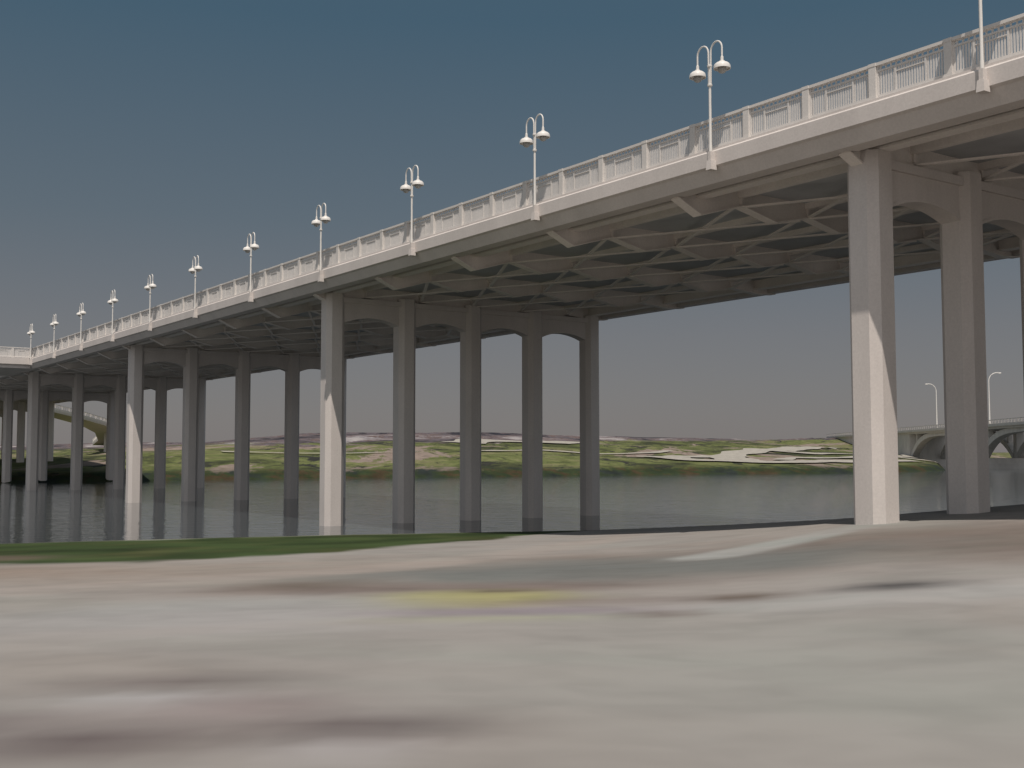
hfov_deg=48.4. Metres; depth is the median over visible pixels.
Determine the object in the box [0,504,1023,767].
ground
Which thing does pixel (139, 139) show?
sky
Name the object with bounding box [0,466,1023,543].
water
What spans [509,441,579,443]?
path
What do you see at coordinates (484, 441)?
path
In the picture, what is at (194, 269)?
street lamp
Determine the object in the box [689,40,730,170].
street lamp
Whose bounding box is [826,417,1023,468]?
arch bridge
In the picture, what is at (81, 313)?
street lamp
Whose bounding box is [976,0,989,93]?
street lamp
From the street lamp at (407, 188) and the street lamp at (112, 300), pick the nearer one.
the street lamp at (407, 188)
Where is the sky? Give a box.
[0,0,1023,452]
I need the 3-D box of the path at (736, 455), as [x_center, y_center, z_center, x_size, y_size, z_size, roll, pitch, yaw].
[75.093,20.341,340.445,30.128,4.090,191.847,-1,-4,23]
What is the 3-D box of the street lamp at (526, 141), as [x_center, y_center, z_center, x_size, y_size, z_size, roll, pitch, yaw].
[0.919,-8.749,46.132,0.570,4.300,1.710,2,-4,-35]
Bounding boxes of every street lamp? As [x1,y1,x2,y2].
[27,324,34,364]
[50,314,58,357]
[76,303,85,350]
[107,290,117,341]
[144,274,156,330]
[188,255,202,317]
[243,232,258,301]
[311,203,330,281]
[400,165,423,255]
[520,114,549,220]
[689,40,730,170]
[925,384,937,427]
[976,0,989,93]
[988,372,1000,423]
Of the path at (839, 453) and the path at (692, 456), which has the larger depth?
the path at (839, 453)
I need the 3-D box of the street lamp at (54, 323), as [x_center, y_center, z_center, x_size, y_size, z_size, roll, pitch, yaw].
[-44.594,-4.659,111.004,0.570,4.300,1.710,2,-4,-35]
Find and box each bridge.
[0,13,1023,525]
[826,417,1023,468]
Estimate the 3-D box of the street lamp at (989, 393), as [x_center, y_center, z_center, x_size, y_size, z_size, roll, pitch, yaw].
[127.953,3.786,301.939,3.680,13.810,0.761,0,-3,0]
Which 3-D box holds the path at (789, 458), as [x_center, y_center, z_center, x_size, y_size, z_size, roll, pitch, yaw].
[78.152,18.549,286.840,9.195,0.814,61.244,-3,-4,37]
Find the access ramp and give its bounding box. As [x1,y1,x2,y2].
[25,404,106,451]
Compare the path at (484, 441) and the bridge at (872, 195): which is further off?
the path at (484, 441)
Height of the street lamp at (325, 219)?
4.300 m
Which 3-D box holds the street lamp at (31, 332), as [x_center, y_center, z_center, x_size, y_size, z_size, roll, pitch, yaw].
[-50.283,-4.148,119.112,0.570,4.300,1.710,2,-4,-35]
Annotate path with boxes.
[223,451,373,452]
[442,439,514,443]
[481,450,669,453]
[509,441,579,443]
[642,446,847,460]
[666,455,725,456]
[686,458,922,462]
[768,450,938,463]
[776,456,852,459]
[898,454,919,457]
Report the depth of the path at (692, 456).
287.36 m
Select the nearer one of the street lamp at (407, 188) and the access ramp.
the street lamp at (407, 188)
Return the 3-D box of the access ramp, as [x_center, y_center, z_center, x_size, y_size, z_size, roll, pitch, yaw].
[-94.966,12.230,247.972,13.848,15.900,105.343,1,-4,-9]
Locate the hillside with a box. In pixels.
[0,432,1011,482]
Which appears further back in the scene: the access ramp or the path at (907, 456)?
the path at (907, 456)
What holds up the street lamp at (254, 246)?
attached to the bridge at (872, 195)
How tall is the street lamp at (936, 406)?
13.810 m
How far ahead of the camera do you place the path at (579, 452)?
293.42 m
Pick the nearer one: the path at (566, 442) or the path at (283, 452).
the path at (283, 452)
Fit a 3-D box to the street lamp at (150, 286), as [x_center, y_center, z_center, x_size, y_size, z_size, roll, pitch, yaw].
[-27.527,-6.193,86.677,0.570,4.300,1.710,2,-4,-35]
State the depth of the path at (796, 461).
252.88 m

